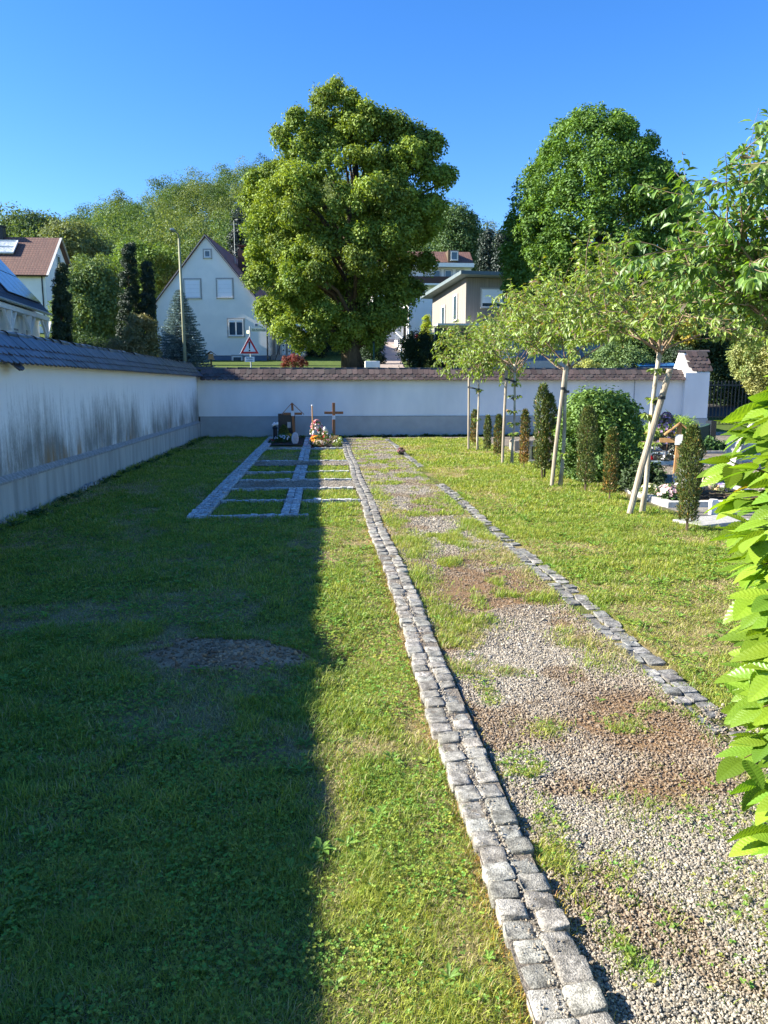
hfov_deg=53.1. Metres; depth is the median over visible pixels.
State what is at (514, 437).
gravel strip
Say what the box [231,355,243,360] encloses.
window
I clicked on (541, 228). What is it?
maple tree
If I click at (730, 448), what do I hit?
headstone
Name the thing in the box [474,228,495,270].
dark spruce
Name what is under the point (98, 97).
sky
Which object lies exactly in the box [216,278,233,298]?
window
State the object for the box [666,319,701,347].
yellow shrub
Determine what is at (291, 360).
red shrub
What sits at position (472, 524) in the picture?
path weeds
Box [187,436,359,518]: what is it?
grave plot edging
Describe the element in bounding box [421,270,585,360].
timber clad house
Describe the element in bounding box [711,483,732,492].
grave flowers
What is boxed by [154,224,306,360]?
gabled house
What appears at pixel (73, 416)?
cemetery wall
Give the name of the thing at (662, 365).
parked car
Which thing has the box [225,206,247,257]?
dark spruce
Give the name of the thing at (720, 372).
garden tree
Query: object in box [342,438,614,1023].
sett kerb
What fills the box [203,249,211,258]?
window
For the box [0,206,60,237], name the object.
garden tree
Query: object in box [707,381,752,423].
metal fence
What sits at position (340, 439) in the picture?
grave flowers
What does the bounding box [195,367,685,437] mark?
cemetery wall
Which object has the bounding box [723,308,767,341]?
garden tree
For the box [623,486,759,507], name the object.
grave edging
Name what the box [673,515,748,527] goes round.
stone slab
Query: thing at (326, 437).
grave flowers
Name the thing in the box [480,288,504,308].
window
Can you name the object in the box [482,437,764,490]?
gravel walk
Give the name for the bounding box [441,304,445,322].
window
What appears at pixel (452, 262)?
apartment building
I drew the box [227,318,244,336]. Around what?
window
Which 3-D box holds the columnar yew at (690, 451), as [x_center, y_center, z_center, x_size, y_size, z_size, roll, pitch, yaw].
[3.340,-0.348,8.395,0.342,1.250,0.315,9,13,43]
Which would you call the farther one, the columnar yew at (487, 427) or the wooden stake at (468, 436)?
the wooden stake at (468, 436)
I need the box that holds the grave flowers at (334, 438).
[327,435,339,443]
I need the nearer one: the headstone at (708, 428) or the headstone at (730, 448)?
the headstone at (730, 448)
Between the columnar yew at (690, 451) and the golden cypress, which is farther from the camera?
the golden cypress
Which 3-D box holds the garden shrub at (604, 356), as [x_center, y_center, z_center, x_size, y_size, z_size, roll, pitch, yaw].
[9.312,-5.442,30.379,2.880,2.647,2.718,-1,9,-4]
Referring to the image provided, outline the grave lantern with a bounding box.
[272,422,277,437]
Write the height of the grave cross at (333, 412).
1.185 m
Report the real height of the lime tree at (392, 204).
15.234 m
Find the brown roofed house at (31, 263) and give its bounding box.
[0,225,72,332]
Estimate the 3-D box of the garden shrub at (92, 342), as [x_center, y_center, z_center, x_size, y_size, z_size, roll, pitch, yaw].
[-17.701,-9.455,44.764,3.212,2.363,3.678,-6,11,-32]
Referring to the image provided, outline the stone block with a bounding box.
[509,439,536,450]
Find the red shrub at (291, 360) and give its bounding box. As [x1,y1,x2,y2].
[279,353,308,367]
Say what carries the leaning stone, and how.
on the ground at (330, 360)
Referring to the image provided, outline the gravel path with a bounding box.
[346,437,767,1023]
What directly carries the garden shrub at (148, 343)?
on the ground at (330, 360)
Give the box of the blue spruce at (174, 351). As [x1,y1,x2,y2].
[157,290,214,366]
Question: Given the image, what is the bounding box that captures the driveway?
[380,339,404,367]
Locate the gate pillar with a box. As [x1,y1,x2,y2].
[674,350,712,425]
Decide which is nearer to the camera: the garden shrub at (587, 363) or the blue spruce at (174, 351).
the garden shrub at (587, 363)
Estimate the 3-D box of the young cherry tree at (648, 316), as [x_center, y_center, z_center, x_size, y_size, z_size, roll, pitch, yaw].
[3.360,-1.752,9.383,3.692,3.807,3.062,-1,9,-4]
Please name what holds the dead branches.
on the grave edging at (703, 501)
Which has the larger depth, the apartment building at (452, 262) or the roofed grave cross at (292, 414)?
the apartment building at (452, 262)
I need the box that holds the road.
[707,403,747,415]
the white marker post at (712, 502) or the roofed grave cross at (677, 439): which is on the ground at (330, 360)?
the white marker post at (712, 502)
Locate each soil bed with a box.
[271,438,304,444]
[312,438,340,447]
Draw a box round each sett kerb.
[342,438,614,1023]
[385,439,767,778]
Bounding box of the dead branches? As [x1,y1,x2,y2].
[701,490,731,497]
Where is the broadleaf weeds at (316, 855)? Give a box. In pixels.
[0,473,767,1023]
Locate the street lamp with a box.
[170,228,186,361]
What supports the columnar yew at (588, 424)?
on the ground at (330, 360)
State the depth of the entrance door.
58.62 m
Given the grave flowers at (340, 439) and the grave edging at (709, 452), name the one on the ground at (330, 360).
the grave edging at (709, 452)
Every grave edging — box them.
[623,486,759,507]
[650,452,711,464]
[651,446,725,453]
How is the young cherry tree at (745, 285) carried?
on the ground at (330, 360)
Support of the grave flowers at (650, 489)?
on the grave edging at (703, 501)
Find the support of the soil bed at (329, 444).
on the ground at (330, 360)
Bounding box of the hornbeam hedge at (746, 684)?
[696,344,767,970]
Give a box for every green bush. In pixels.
[547,384,658,482]
[617,458,667,492]
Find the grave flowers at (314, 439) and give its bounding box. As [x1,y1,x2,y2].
[308,435,322,445]
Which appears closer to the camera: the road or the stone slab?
the stone slab
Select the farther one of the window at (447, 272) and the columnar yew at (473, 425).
the window at (447, 272)
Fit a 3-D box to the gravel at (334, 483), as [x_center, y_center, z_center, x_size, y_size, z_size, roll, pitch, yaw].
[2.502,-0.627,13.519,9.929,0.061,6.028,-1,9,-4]
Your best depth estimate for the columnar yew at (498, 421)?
16.76 m
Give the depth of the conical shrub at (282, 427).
22.39 m
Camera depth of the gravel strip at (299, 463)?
15.75 m
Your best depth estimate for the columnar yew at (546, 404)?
13.13 m
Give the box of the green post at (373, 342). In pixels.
[372,341,374,359]
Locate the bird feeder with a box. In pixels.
[206,351,215,366]
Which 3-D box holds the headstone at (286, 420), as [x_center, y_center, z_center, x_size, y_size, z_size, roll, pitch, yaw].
[-2.927,-2.558,23.134,0.624,0.807,0.300,-1,9,-4]
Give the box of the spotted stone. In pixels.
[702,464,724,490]
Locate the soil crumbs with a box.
[138,637,312,670]
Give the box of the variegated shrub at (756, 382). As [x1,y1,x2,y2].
[725,329,767,394]
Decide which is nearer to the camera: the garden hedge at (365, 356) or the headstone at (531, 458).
the headstone at (531, 458)
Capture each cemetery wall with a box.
[0,330,202,519]
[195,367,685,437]
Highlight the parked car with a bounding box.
[624,363,674,367]
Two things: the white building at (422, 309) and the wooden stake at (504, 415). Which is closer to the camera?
the wooden stake at (504, 415)
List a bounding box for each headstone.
[278,414,294,433]
[528,445,550,461]
[699,420,716,440]
[726,442,760,464]
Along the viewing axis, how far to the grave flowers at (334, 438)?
21.00 m
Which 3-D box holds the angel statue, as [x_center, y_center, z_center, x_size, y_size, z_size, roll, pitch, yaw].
[4.140,-0.383,10.659,0.313,0.444,0.306,5,11,30]
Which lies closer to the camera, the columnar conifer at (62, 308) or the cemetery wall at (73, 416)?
the cemetery wall at (73, 416)
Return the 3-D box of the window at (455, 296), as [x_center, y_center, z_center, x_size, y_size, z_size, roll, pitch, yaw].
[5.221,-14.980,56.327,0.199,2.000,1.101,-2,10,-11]
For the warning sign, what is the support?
on the ground at (330, 360)
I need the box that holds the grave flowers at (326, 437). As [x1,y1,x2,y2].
[322,431,331,445]
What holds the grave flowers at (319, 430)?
on the soil bed at (329, 444)
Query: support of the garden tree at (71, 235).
on the ground at (330, 360)
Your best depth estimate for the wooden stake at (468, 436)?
19.07 m
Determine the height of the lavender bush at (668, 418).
1.112 m
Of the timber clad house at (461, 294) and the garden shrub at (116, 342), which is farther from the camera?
the timber clad house at (461, 294)
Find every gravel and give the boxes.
[234,461,763,490]
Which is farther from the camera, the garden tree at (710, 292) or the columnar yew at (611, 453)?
the garden tree at (710, 292)
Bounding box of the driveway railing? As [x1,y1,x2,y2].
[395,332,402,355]
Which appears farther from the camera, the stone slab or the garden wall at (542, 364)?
the garden wall at (542, 364)
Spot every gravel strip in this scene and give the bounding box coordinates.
[236,481,354,487]
[254,461,343,465]
[387,435,730,438]
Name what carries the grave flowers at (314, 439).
on the soil bed at (329, 444)
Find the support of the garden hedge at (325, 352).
on the ground at (330, 360)
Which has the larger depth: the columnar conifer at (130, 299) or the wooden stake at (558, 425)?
the columnar conifer at (130, 299)
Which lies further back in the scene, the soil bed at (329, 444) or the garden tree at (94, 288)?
the garden tree at (94, 288)
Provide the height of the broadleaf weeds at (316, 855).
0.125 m
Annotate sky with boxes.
[0,0,767,250]
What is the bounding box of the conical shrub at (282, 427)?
[278,424,288,434]
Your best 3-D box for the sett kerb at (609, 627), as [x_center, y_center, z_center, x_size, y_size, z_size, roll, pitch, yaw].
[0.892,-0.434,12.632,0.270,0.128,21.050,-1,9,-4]
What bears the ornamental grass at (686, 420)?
on the ground at (330, 360)
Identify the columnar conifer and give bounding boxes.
[49,262,73,341]
[115,240,140,340]
[138,260,158,350]
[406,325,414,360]
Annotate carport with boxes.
[434,323,481,358]
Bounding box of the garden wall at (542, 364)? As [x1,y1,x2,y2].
[491,361,583,367]
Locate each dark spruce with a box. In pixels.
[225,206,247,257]
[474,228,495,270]
[489,229,511,271]
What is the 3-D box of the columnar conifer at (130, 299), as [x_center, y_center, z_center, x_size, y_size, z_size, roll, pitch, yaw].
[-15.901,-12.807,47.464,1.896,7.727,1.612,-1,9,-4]
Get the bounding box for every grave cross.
[281,403,303,432]
[324,403,342,435]
[659,422,694,483]
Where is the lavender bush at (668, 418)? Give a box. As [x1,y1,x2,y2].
[651,412,676,460]
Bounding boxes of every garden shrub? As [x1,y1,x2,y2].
[72,330,107,347]
[103,335,129,351]
[121,312,162,357]
[573,358,603,367]
[583,342,655,367]
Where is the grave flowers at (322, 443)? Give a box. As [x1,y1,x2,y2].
[312,438,326,447]
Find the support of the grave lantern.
on the soil bed at (300, 441)
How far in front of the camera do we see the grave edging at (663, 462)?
15.51 m
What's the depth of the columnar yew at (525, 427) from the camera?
14.69 m
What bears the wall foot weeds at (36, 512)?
on the ground at (330, 360)
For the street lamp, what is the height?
6.971 m
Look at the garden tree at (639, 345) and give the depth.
32.90 m
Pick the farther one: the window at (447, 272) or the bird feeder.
the window at (447, 272)
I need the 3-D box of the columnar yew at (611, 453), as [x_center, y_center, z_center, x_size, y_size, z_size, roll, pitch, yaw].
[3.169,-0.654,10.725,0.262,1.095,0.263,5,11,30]
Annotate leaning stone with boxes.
[727,423,753,465]
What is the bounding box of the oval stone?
[291,432,298,443]
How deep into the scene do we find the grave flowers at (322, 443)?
19.73 m
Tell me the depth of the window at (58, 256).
74.68 m
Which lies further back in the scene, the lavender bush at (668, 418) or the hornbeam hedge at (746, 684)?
the lavender bush at (668, 418)
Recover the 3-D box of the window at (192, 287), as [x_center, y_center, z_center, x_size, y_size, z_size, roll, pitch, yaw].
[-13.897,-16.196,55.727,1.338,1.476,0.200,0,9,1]
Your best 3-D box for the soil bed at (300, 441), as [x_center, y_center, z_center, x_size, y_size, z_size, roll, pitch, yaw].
[-2.719,-2.028,21.968,0.840,0.028,2.900,-1,9,-4]
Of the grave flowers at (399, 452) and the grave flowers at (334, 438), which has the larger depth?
the grave flowers at (334, 438)
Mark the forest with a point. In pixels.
(181, 213)
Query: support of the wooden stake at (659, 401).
on the ground at (330, 360)
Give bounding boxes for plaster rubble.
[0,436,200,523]
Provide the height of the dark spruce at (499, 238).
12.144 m
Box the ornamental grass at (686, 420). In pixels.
[642,409,699,442]
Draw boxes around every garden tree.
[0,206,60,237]
[37,216,118,271]
[39,251,125,348]
[102,237,184,338]
[428,199,488,270]
[580,280,707,366]
[673,233,767,388]
[682,309,767,406]
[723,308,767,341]
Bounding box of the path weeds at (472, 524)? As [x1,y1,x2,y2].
[346,437,767,1023]
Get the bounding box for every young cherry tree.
[429,315,529,449]
[442,278,577,463]
[474,224,696,485]
[513,177,767,512]
[589,109,767,329]
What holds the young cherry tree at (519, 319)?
on the ground at (330, 360)
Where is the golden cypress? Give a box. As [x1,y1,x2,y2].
[420,314,433,345]
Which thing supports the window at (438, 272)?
in the apartment building at (452, 262)
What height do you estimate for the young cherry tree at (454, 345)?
3.432 m
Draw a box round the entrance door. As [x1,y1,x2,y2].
[272,330,294,354]
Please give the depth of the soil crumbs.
4.50 m
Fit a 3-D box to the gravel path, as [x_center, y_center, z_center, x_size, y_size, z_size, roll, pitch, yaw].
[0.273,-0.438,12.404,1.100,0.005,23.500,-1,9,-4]
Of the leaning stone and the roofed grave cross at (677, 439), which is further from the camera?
the leaning stone
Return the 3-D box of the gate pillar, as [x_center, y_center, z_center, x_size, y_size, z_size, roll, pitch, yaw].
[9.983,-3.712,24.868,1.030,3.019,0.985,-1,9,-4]
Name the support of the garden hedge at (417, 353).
on the ground at (330, 360)
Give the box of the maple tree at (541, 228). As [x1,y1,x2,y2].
[496,100,705,357]
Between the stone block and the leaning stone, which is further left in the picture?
the stone block
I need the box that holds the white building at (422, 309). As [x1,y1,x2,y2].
[386,291,433,339]
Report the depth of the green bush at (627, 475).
11.36 m
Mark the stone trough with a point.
(370, 363)
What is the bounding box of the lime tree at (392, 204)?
[234,73,459,367]
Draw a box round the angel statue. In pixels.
[673,473,691,498]
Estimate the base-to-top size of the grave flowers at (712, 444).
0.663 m
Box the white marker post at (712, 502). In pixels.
[708,499,717,514]
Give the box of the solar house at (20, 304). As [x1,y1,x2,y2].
[0,259,51,337]
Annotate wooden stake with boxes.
[467,377,479,449]
[501,370,516,462]
[550,367,568,485]
[627,369,672,515]
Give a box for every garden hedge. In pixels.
[306,332,365,357]
[360,329,392,363]
[395,328,502,367]
[655,344,698,362]
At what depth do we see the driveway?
60.67 m
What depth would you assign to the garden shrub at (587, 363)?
29.01 m
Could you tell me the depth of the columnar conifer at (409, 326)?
53.93 m
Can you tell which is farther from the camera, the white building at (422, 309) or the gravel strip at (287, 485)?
the white building at (422, 309)
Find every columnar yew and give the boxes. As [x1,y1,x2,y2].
[470,409,478,445]
[482,414,492,451]
[493,413,502,455]
[517,408,531,466]
[532,382,558,476]
[575,405,601,490]
[601,426,620,497]
[674,423,707,530]
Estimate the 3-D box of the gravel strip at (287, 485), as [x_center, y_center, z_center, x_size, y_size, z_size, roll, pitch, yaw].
[-1.422,-0.440,12.395,1.900,0.004,0.950,-1,9,-4]
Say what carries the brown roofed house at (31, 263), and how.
on the ground at (330, 360)
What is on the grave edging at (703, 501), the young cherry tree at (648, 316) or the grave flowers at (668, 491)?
the grave flowers at (668, 491)
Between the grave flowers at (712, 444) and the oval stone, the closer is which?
the grave flowers at (712, 444)
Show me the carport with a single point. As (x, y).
(453, 324)
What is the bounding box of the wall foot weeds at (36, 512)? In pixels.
[0,433,642,531]
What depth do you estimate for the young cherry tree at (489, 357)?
15.48 m
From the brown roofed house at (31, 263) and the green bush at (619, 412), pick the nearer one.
the green bush at (619, 412)
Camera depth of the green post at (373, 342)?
40.20 m
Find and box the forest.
[0,153,657,298]
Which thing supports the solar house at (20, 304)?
on the ground at (330, 360)
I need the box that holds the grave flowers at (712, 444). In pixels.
[702,435,726,450]
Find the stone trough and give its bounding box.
[365,359,379,367]
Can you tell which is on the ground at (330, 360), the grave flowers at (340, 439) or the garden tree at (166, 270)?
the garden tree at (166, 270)
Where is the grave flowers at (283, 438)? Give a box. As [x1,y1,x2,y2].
[273,433,291,442]
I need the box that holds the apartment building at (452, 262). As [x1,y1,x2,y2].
[370,250,473,301]
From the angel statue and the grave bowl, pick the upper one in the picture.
the grave bowl
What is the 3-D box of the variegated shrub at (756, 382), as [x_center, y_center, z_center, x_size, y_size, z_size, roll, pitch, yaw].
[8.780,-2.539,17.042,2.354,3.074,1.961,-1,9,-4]
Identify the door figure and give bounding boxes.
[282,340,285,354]
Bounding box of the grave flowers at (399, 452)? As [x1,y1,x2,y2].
[397,447,405,454]
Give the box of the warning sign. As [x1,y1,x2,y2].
[240,326,266,367]
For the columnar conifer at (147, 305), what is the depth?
47.24 m
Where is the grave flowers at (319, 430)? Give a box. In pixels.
[310,419,323,439]
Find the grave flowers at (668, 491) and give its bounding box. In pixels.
[651,482,678,500]
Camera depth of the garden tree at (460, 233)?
113.68 m
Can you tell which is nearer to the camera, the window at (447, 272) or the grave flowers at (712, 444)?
the grave flowers at (712, 444)
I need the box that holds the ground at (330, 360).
[0,218,767,1023]
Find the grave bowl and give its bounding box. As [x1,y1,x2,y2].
[659,443,671,456]
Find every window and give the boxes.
[56,254,60,265]
[183,278,201,298]
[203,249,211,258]
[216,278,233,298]
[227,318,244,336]
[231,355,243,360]
[433,269,440,275]
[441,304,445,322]
[444,269,452,276]
[452,293,457,321]
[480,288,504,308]
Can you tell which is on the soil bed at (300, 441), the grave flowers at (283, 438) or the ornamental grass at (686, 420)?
the grave flowers at (283, 438)
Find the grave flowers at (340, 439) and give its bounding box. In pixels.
[332,437,342,446]
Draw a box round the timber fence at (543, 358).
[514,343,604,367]
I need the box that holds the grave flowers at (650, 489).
[638,483,658,497]
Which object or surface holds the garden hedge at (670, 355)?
on the ground at (330, 360)

